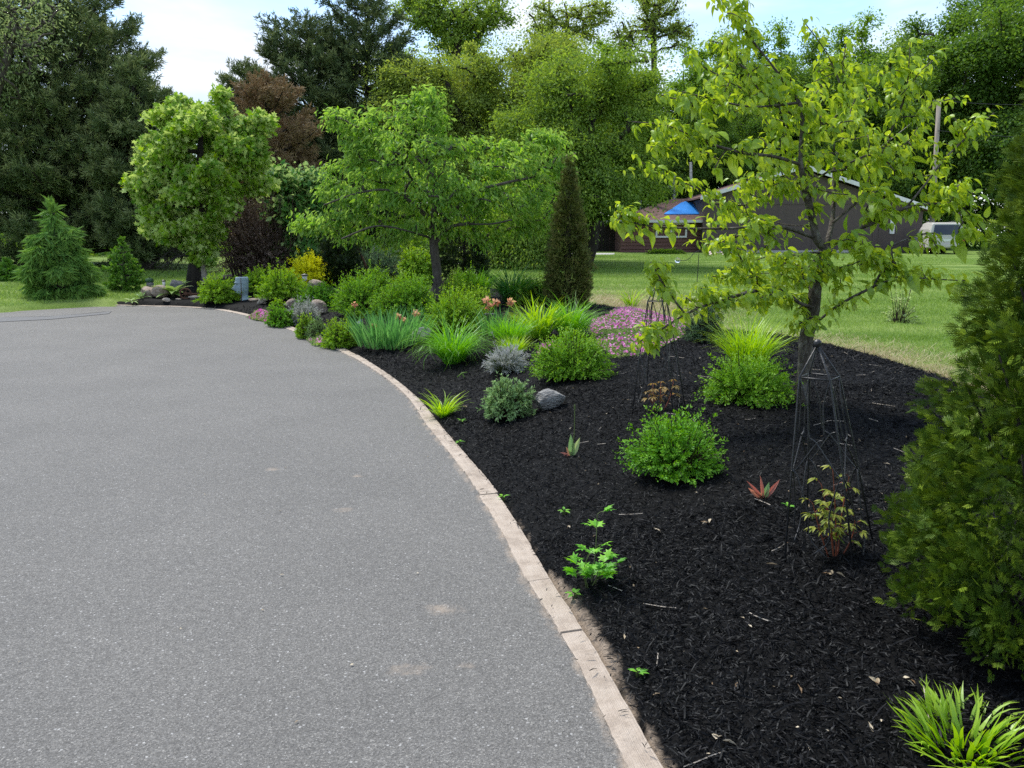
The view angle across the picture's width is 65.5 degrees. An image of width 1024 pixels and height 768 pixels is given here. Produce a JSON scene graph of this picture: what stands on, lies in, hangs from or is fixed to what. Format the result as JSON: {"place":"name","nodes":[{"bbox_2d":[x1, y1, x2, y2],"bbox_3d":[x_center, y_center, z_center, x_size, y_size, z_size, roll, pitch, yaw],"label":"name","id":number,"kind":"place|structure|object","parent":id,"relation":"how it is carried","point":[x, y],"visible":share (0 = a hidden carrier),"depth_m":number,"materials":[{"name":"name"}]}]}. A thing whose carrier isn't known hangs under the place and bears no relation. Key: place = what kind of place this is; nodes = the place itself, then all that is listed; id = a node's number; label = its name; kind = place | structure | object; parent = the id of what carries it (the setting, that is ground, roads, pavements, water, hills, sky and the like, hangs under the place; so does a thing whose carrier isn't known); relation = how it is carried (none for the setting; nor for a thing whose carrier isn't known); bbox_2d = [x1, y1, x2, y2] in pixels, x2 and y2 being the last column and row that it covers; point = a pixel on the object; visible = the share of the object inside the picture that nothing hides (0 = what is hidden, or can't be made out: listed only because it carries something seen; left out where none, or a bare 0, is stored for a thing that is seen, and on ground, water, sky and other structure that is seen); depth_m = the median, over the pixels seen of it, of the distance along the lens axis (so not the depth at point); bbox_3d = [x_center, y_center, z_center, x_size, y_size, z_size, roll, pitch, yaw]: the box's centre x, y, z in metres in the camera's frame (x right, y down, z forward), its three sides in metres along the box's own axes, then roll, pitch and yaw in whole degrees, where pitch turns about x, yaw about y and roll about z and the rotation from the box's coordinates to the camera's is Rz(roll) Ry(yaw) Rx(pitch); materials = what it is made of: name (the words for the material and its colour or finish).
{"place":"outdoors","nodes":[
{"label":"outdoors","id":0,"kind":"place"},
{"bbox_2d":[0,306,626,767],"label":"driveway","id":1,"kind":"structure","parent":0,"point":[160,466],"depth_m":3.81,"materials":[{"name":"asphalt"}]},
{"bbox_2d":[0,311,110,321],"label":"asphalt patch","id":2,"kind":"object","parent":1,"relation":"on","point":[2,319],"visible":1,"depth_m":15.56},
{"bbox_2d":[116,305,662,767],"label":"kerb","id":3,"kind":"structure","parent":1,"relation":"on","point":[628,737],"depth_m":3.46,"materials":[{"name":"concrete"}]},
{"bbox_2d":[2,0,1007,235],"label":"sky","id":4,"kind":"structure","parent":0,"point":[199,36],"materials":[{"name":"white"}]},
{"bbox_2d":[0,238,1023,402],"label":"lawn","id":5,"kind":"structure","parent":0,"point":[111,302],"depth_m":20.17,"materials":[{"name":"plant"}]},
{"bbox_2d":[0,257,19,281],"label":"young spruce","id":6,"kind":"object","parent":5,"relation":"on","point":[7,266],"visible":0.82,"depth_m":22.61,"materials":[{"name":"green plant"}]},
{"bbox_2d":[0,0,95,113],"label":"wispy tree","id":7,"kind":"object","parent":5,"relation":"on","point":[7,59],"visible":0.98,"depth_m":24.48,"materials":[{"name":"green plant"}]},
{"bbox_2d":[10,194,108,300],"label":"weeping spruce","id":8,"kind":"object","parent":5,"relation":"on","point":[49,273],"visible":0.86,"depth_m":18.39,"materials":[{"name":"green plant"}]},
{"bbox_2d":[0,0,192,265],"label":"pine tree","id":9,"kind":"object","parent":5,"relation":"on","point":[42,153],"visible":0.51,"depth_m":26.77,"materials":[{"name":"green plant"}]},
{"bbox_2d":[101,236,146,290],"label":"young spruce","id":10,"kind":"object","parent":5,"relation":"on","point":[128,269],"visible":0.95,"depth_m":20.32,"materials":[{"name":"green plant"}]},
{"bbox_2d":[67,52,192,269],"bbox_3d":[-12.649,-7.475,27.132,3.862,7.420,4.163,0,11,0],"label":"pine tree","id":11,"kind":"object","parent":5,"relation":"on","point":[115,220],"visible":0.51,"depth_m":26.23,"materials":[{"name":"green plant"}]},
{"bbox_2d":[0,214,461,256],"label":"undergrowth","id":12,"kind":"object","parent":5,"relation":"on","point":[424,242],"visible":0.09,"depth_m":40.41,"materials":[{"name":"green plant"}]},
{"bbox_2d":[206,57,286,256],"bbox_3d":[-11.879,-10.264,36.629,4.755,9.166,4.774,0,11,0],"label":"pine tree","id":13,"kind":"object","parent":5,"relation":"on","point":[238,70],"visible":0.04,"depth_m":35.27,"materials":[{"name":"green plant"}]},
{"bbox_2d":[222,66,327,246],"bbox_3d":[-9.650,-8.681,32.114,5.091,7.787,5.162,0,11,0],"label":"brown pine","id":14,"kind":"object","parent":5,"relation":"on","point":[292,139],"visible":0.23,"depth_m":31.07,"materials":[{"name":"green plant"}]},
{"bbox_2d":[242,6,364,214],"bbox_3d":[-9.355,-11.351,36.433,6.258,11.381,5.981,0,11,0],"label":"pine tree","id":15,"kind":"object","parent":5,"relation":"on","point":[288,60],"visible":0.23,"depth_m":34.59,"materials":[{"name":"green plant"}]},
{"bbox_2d":[295,0,429,257],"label":"pine tree","id":16,"kind":"object","parent":5,"relation":"on","point":[350,27],"visible":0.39,"depth_m":34.69,"materials":[{"name":"green plant"}]},
{"bbox_2d":[388,0,521,244],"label":"tall thin tree","id":17,"kind":"object","parent":5,"relation":"on","point":[435,18],"visible":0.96,"depth_m":42.64,"materials":[{"name":"green plant"}]},
{"bbox_2d":[347,22,606,255],"bbox_3d":[-1.533,-10.309,34.544,11.412,10.180,6.741,0,11,0],"label":"locust tree","id":18,"kind":"object","parent":5,"relation":"on","point":[479,77],"visible":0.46,"depth_m":33.25,"materials":[{"name":"green plant"}]},
{"bbox_2d":[46,184,1019,249],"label":"undergrowth","id":19,"kind":"object","parent":5,"relation":"on","point":[951,216],"visible":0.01,"depth_m":57.91,"materials":[{"name":"green plant"}]},
{"bbox_2d":[513,0,625,96],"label":"tall thin tree","id":20,"kind":"object","parent":5,"relation":"on","point":[589,18],"visible":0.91,"depth_m":48.32,"materials":[{"name":"leaf"},{"name":"dark bark"}]},
{"bbox_2d":[453,31,690,270],"bbox_3d":[2.342,-8.301,29.371,9.406,8.982,6.796,0,11,0],"label":"locust tree","id":21,"kind":"object","parent":5,"relation":"on","point":[602,164],"visible":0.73,"depth_m":28.83,"materials":[{"name":"green plant"}]},
{"bbox_2d":[596,220,614,250],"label":"dark fence","id":22,"kind":"object","parent":5,"relation":"on","point":[607,232],"visible":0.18,"depth_m":52.14,"materials":[{"name":"brown wood"}]},
{"bbox_2d":[575,32,680,233],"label":"forest tree","id":23,"kind":"object","parent":5,"relation":"on","point":[599,45],"visible":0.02,"depth_m":55.71,"materials":[{"name":"green plant"}]},
{"bbox_2d":[597,143,676,215],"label":"forest tree","id":24,"kind":"object","parent":5,"relation":"on","point":[667,164],"visible":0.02,"depth_m":55.40,"materials":[{"name":"green plant"}]},
{"bbox_2d":[595,0,697,206],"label":"tall thin tree","id":25,"kind":"object","parent":5,"relation":"on","point":[651,25],"visible":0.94,"depth_m":48.46,"materials":[{"name":"green plant"}]},
{"bbox_2d":[597,199,702,251],"bbox_3d":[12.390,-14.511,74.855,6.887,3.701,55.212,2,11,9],"label":"brown house","id":26,"kind":"structure","parent":5,"relation":"on","point":[661,241],"depth_m":49.23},
{"bbox_2d":[664,200,698,214],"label":"blue tarp","id":27,"kind":"object","parent":26,"relation":"on","point":[686,208],"visible":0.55,"depth_m":49.81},
{"bbox_2d":[614,35,747,201],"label":"forest tree","id":28,"kind":"object","parent":5,"relation":"on","point":[683,85],"visible":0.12,"depth_m":61.84,"materials":[{"name":"green plant"}]},
{"bbox_2d":[660,71,749,198],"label":"forest tree","id":29,"kind":"object","parent":5,"relation":"on","point":[704,172],"visible":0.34,"depth_m":56.38,"materials":[{"name":"green plant"}]},
{"bbox_2d":[679,24,779,186],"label":"forest tree","id":30,"kind":"object","parent":5,"relation":"on","point":[715,56],"visible":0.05,"depth_m":67.19,"materials":[{"name":"green plant"}]},
{"bbox_2d":[708,103,783,189],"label":"forest tree","id":31,"kind":"object","parent":5,"relation":"on","point":[753,126],"visible":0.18,"depth_m":57.85,"materials":[{"name":"green plant"}]},
{"bbox_2d":[718,16,840,187],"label":"forest tree","id":32,"kind":"object","parent":5,"relation":"on","point":[781,41],"visible":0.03,"depth_m":72.17,"materials":[{"name":"green plant"}]},
{"bbox_2d":[589,283,991,394],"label":"dry grass","id":33,"kind":"structure","parent":5,"relation":"on","point":[837,339],"depth_m":11.37,"materials":[{"name":"plant"}]},
{"bbox_2d":[684,166,927,252],"bbox_3d":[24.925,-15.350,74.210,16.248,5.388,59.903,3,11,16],"label":"brown garage","id":34,"kind":"structure","parent":5,"relation":"on","point":[787,212],"depth_m":48.12,"materials":[{"name":"wood"}]},
{"bbox_2d":[767,30,848,170],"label":"forest tree","id":35,"kind":"object","parent":5,"relation":"on","point":[808,58],"visible":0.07,"depth_m":65.28,"materials":[{"name":"green plant"}]},
{"bbox_2d":[780,97,897,186],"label":"forest tree","id":36,"kind":"object","parent":5,"relation":"on","point":[856,145],"visible":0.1,"depth_m":57.83,"materials":[{"name":"green plant"}]},
{"bbox_2d":[806,6,928,111],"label":"forest tree","id":37,"kind":"object","parent":5,"relation":"on","point":[864,52],"visible":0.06,"depth_m":74.00,"materials":[{"name":"green plant"}]},
{"bbox_2d":[880,286,921,323],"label":"variegated shrub","id":38,"kind":"object","parent":5,"relation":"on","point":[904,314],"visible":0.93,"depth_m":14.32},
{"bbox_2d":[863,23,950,150],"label":"forest tree","id":39,"kind":"object","parent":5,"relation":"on","point":[895,44],"visible":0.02,"depth_m":64.31,"materials":[{"name":"green plant"}]},
{"bbox_2d":[873,103,944,220],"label":"forest tree","id":40,"kind":"object","parent":5,"relation":"on","point":[917,167],"visible":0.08,"depth_m":59.31,"materials":[{"name":"green plant"}]},
{"bbox_2d":[831,0,1023,222],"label":"forest tree","id":41,"kind":"object","parent":5,"relation":"on","point":[956,25],"visible":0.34,"depth_m":57.24,"materials":[{"name":"green plant"}]},
{"bbox_2d":[929,100,940,251],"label":"utility pole","id":42,"kind":"object","parent":5,"relation":"on","point":[937,123],"visible":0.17,"depth_m":49.88,"materials":[{"name":"brown wood"}]},
{"bbox_2d":[913,221,964,253],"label":"parked car","id":43,"kind":"object","parent":5,"relation":"on","point":[945,229],"visible":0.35,"depth_m":44.38,"materials":[{"name":"white metal"}]},
{"bbox_2d":[875,0,1023,248],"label":"forest tree","id":44,"kind":"object","parent":5,"relation":"on","point":[980,106],"visible":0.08,"depth_m":57.40,"materials":[{"name":"green plant"}]},
{"bbox_2d":[916,0,1023,233],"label":"forest tree","id":45,"kind":"object","parent":5,"relation":"on","point":[998,68],"visible":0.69,"depth_m":54.58,"materials":[{"name":"green plant"}]},
{"bbox_2d":[117,272,1023,767],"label":"mulch bed","id":46,"kind":"object","parent":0,"point":[591,626],"visible":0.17,"depth_m":3.76,"materials":[{"name":"wood"}]},
{"bbox_2d":[144,245,200,286],"bbox_3d":[-8.778,-3.150,20.274,1.619,1.542,2.438,0,11,0],"label":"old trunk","id":47,"kind":"object","parent":46,"relation":"on","point":[193,276],"visible":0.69,"depth_m":20.66,"materials":[{"name":"grey plant"}]},
{"bbox_2d":[119,82,281,280],"bbox_3d":[-8.022,-5.067,20.463,3.910,5.129,2.873,7,13,32],"label":"maple tree","id":48,"kind":"object","parent":46,"relation":"on","point":[205,190],"visible":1,"depth_m":19.95,"materials":[{"name":"green plant"}]},
{"bbox_2d":[192,268,240,303],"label":"spirea bush","id":49,"kind":"object","parent":46,"relation":"on","point":[213,290],"visible":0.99,"depth_m":17.62,"materials":[{"name":"plant"}]},
{"bbox_2d":[231,277,249,300],"bbox_3d":[-6.075,-2.129,17.804,0.392,0.519,0.252,-6,12,-29],"label":"utility box","id":50,"kind":"object","parent":46,"relation":"on","point":[242,283],"visible":0.94,"depth_m":17.73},
{"bbox_2d":[242,264,274,292],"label":"spirea bush","id":51,"kind":"object","parent":46,"relation":"on","point":[253,278],"visible":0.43,"depth_m":18.14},
{"bbox_2d":[208,173,314,276],"bbox_3d":[-6.761,-4.786,21.866,3.669,3.748,2.482,0,11,0],"label":"dead bush","id":52,"kind":"object","parent":46,"relation":"on","point":[248,259],"visible":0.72,"depth_m":21.70,"materials":[{"name":"brown plant"}]},
{"bbox_2d":[247,257,307,299],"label":"spirea bush","id":53,"kind":"object","parent":46,"relation":"on","point":[281,286],"visible":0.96,"depth_m":17.04,"materials":[{"name":"plant"}]},
{"bbox_2d":[264,302,297,327],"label":"spirea bush","id":54,"kind":"object","parent":46,"relation":"on","point":[279,317],"visible":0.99,"depth_m":13.98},
{"bbox_2d":[293,312,314,338],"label":"spirea bush","id":55,"kind":"object","parent":46,"relation":"on","point":[300,331],"visible":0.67,"depth_m":12.40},
{"bbox_2d":[256,157,351,273],"bbox_3d":[-5.925,-4.622,22.234,2.822,3.477,2.488,0,11,0],"label":"lilac shrub","id":56,"kind":"object","parent":46,"relation":"on","point":[302,183],"visible":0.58,"depth_m":21.81,"materials":[{"name":"green plant"}]},
{"bbox_2d":[287,291,323,322],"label":"lavender plant","id":57,"kind":"object","parent":46,"relation":"on","point":[310,308],"visible":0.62,"depth_m":14.17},
{"bbox_2d":[282,245,334,285],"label":"yellow bush","id":58,"kind":"object","parent":46,"relation":"on","point":[309,267],"visible":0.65,"depth_m":19.27,"materials":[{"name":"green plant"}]},
{"bbox_2d":[303,315,329,339],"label":"lavender plant","id":59,"kind":"object","parent":46,"relation":"on","point":[318,326],"visible":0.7,"depth_m":12.19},
{"bbox_2d":[293,279,340,306],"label":"spirea bush","id":60,"kind":"object","parent":46,"relation":"on","point":[322,293],"visible":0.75,"depth_m":15.63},
{"bbox_2d":[316,318,358,348],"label":"spirea bush","id":61,"kind":"object","parent":46,"relation":"on","point":[339,335],"visible":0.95,"depth_m":11.32,"materials":[{"name":"plant"}]},
{"bbox_2d":[312,208,369,286],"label":"dark thuja","id":62,"kind":"object","parent":46,"relation":"on","point":[341,258],"visible":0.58,"depth_m":19.37,"materials":[{"name":"green plant"}]},
{"bbox_2d":[323,267,386,314],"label":"spirea bush","id":63,"kind":"object","parent":46,"relation":"on","point":[360,294],"visible":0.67,"depth_m":14.01,"materials":[{"name":"plant"}]},
{"bbox_2d":[359,259,396,291],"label":"spirea bush","id":64,"kind":"object","parent":46,"relation":"on","point":[383,281],"visible":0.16,"depth_m":17.53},
{"bbox_2d":[356,240,402,280],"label":"dark shrub","id":65,"kind":"object","parent":46,"relation":"on","point":[383,264],"visible":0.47,"depth_m":20.88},
{"bbox_2d":[362,284,404,318],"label":"spirea bush","id":66,"kind":"object","parent":46,"relation":"on","point":[379,301],"visible":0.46,"depth_m":13.17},
{"bbox_2d":[338,301,439,349],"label":"iris clump","id":67,"kind":"object","parent":46,"relation":"on","point":[379,333],"visible":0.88,"depth_m":10.78,"materials":[{"name":"green plant"}]},
{"bbox_2d":[380,262,437,316],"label":"spirea bush","id":68,"kind":"object","parent":46,"relation":"on","point":[407,293],"visible":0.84,"depth_m":13.07,"materials":[{"name":"plant"}]},
{"bbox_2d":[392,241,432,283],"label":"round shrub","id":69,"kind":"object","parent":46,"relation":"on","point":[423,263],"visible":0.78,"depth_m":19.94,"materials":[{"name":"plant"}]},
{"bbox_2d":[286,77,577,299],"bbox_3d":[-1.616,-3.786,15.887,5.872,4.388,2.899,0,11,0],"label":"cherry tree","id":70,"kind":"object","parent":46,"relation":"on","point":[472,195],"visible":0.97,"depth_m":15.55,"materials":[{"name":"green plant"}]},
{"bbox_2d":[418,389,471,417],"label":"daylily clump","id":71,"kind":"object","parent":46,"relation":"on","point":[440,409],"visible":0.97,"depth_m":7.02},
{"bbox_2d":[399,306,502,369],"bbox_3d":[-0.671,-0.588,9.239,1.409,0.733,1.464,0,11,0],"label":"daylily clump","id":72,"kind":"object","parent":46,"relation":"on","point":[455,349],"visible":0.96,"depth_m":9.18,"materials":[{"name":"plant"}]},
{"bbox_2d":[411,274,499,331],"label":"spirea bush","id":73,"kind":"object","parent":46,"relation":"on","point":[468,308],"visible":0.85,"depth_m":11.21,"materials":[{"name":"leaf"},{"name":"twig"}]},
{"bbox_2d":[438,268,472,306],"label":"spirea bush","id":74,"kind":"object","parent":46,"relation":"on","point":[456,282],"visible":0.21,"depth_m":14.59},
{"bbox_2d":[439,212,492,284],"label":"dark thuja","id":75,"kind":"object","parent":46,"relation":"on","point":[465,258],"visible":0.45,"depth_m":20.24,"materials":[{"name":"green plant"}]},
{"bbox_2d":[442,260,494,295],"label":"spirea bush","id":76,"kind":"object","parent":46,"relation":"on","point":[467,277],"visible":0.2,"depth_m":16.50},
{"bbox_2d":[465,277,495,312],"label":"spirea bush","id":77,"kind":"object","parent":46,"relation":"on","point":[480,289],"visible":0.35,"depth_m":13.57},
{"bbox_2d":[472,296,516,336],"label":"iris clump","id":78,"kind":"object","parent":46,"relation":"on","point":[489,304],"visible":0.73,"depth_m":10.55,"materials":[{"name":"green plant"}]},
{"bbox_2d":[475,371,537,421],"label":"sage plant","id":79,"kind":"object","parent":46,"relation":"on","point":[507,401],"visible":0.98,"depth_m":6.58,"materials":[{"name":"plant"}]},
{"bbox_2d":[480,331,532,373],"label":"lavender plant","id":80,"kind":"object","parent":46,"relation":"on","point":[503,361],"visible":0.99,"depth_m":8.27,"materials":[{"name":"plant"}]},
{"bbox_2d":[482,307,536,344],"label":"daylily clump","id":81,"kind":"object","parent":46,"relation":"on","point":[516,329],"visible":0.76,"depth_m":9.52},
{"bbox_2d":[468,259,553,303],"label":"daylily clump","id":82,"kind":"object","parent":46,"relation":"on","point":[503,288],"visible":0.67,"depth_m":15.07,"materials":[{"name":"plant"}]},
{"bbox_2d":[491,332,534,353],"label":"daylily clump","id":83,"kind":"object","parent":46,"relation":"on","point":[522,345],"visible":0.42,"depth_m":9.01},
{"bbox_2d":[520,270,548,303],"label":"spirea bush","id":84,"kind":"object","parent":46,"relation":"on","point":[537,293],"visible":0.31,"depth_m":15.41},
{"bbox_2d":[499,294,574,339],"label":"daylily clump","id":85,"kind":"object","parent":46,"relation":"on","point":[541,329],"visible":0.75,"depth_m":10.16,"materials":[{"name":"plant"}]},
{"bbox_2d":[535,389,565,409],"bbox_3d":[0.320,0.132,6.691,0.260,0.191,0.182,0,11,0],"label":"rock","id":86,"kind":"object","parent":46,"relation":"on","point":[546,399],"visible":0.96,"depth_m":6.62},
{"bbox_2d":[541,152,598,306],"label":"bronze thuja","id":87,"kind":"object","parent":46,"relation":"on","point":[564,244],"visible":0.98,"depth_m":14.72,"materials":[{"name":"brownish-green leaf"},{"name":"dark bark"}]},
{"bbox_2d":[528,291,616,337],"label":"daylily clump","id":88,"kind":"object","parent":46,"relation":"on","point":[578,321],"visible":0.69,"depth_m":10.31,"materials":[{"name":"plant"}]},
{"bbox_2d":[521,315,629,381],"bbox_3d":[0.645,-0.378,7.674,0.978,0.606,1.070,2,11,11],"label":"spirea bush","id":89,"kind":"object","parent":46,"relation":"on","point":[577,358],"visible":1,"depth_m":7.49,"materials":[{"name":"leaf"},{"name":"twig"}]},
{"bbox_2d":[562,504,626,587],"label":"lobed weed","id":90,"kind":"object","parent":46,"relation":"on","point":[598,568],"visible":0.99,"depth_m":3.56,"materials":[{"name":"green plant"}]},
{"bbox_2d":[589,306,685,356],"bbox_3d":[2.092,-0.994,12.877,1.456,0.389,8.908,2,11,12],"label":"phlox mat","id":91,"kind":"object","parent":46,"relation":"on","point":[620,325],"visible":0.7,"depth_m":10.90,"materials":[{"name":"pink plant"}]},
{"bbox_2d":[632,287,684,413],"bbox_3d":[1.145,-0.262,6.106,0.339,1.062,0.339,6,12,27],"label":"obelisk","id":92,"kind":"object","parent":46,"relation":"on","point":[650,319],"visible":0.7,"depth_m":6.08,"materials":[{"name":"black metal"}]},
{"bbox_2d":[614,402,728,487],"bbox_3d":[0.959,0.325,4.721,0.702,0.433,0.731,0,11,0],"label":"spirea bush","id":93,"kind":"object","parent":46,"relation":"on","point":[660,456],"visible":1,"depth_m":4.65,"materials":[{"name":"plant"}]},
{"bbox_2d":[674,285,729,343],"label":"dark herb","id":94,"kind":"object","parent":46,"relation":"on","point":[699,328],"visible":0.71,"depth_m":9.82,"materials":[{"name":"plant"}]},
{"bbox_2d":[466,347,995,753],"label":"dry leaf litter","id":95,"kind":"object","parent":46,"relation":"on","point":[876,680],"visible":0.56,"depth_m":2.76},
{"bbox_2d":[698,310,797,365],"bbox_3d":[2.402,-0.484,8.012,1.169,0.652,1.216,-9,14,-40],"label":"daylily clump","id":96,"kind":"object","parent":46,"relation":"on","point":[757,342],"visible":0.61,"depth_m":7.94,"materials":[{"name":"plant"}]},
{"bbox_2d":[691,337,812,408],"bbox_3d":[1.979,-0.130,6.434,0.887,0.522,0.981,5,12,26],"label":"spirea bush","id":97,"kind":"object","parent":46,"relation":"on","point":[757,380],"visible":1,"depth_m":6.24,"materials":[{"name":"plant"}]},
{"bbox_2d":[747,476,778,498],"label":"tulip plant","id":98,"kind":"object","parent":46,"relation":"on","point":[767,489],"visible":0.96,"depth_m":4.18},
{"bbox_2d":[574,352,979,766],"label":"fallen twigs","id":99,"kind":"object","parent":46,"relation":"on","point":[771,550],"visible":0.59,"depth_m":3.61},
{"bbox_2d":[609,0,1001,405],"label":"pear tree","id":100,"kind":"object","parent":46,"relation":"on","point":[814,118],"visible":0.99,"depth_m":5.77,"materials":[{"name":"green plant"}]},
{"bbox_2d":[784,339,872,568],"bbox_3d":[1.410,0.321,3.448,0.306,1.036,0.307,8,13,37],"label":"obelisk","id":101,"kind":"object","parent":46,"relation":"on","point":[817,343],"visible":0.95,"depth_m":3.42,"materials":[{"name":"black metal"}]},
{"bbox_2d":[800,465,867,556],"bbox_3d":[1.391,0.559,3.444,0.306,0.420,0.175,0,11,0],"label":"peony plant","id":102,"kind":"object","parent":46,"relation":"on","point":[838,529],"visible":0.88,"depth_m":3.43,"materials":[{"name":"green plant"}]},
{"bbox_2d":[871,75,1023,681],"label":"thuja cone","id":103,"kind":"object","parent":46,"relation":"on","point":[949,538],"visible":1,"depth_m":2.65,"materials":[{"name":"green plant"}]},
{"bbox_2d":[887,674,1023,767],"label":"daylily clump","id":104,"kind":"object","parent":46,"relation":"on","point":[942,710],"visible":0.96,"depth_m":2.33,"materials":[{"name":"plant"}]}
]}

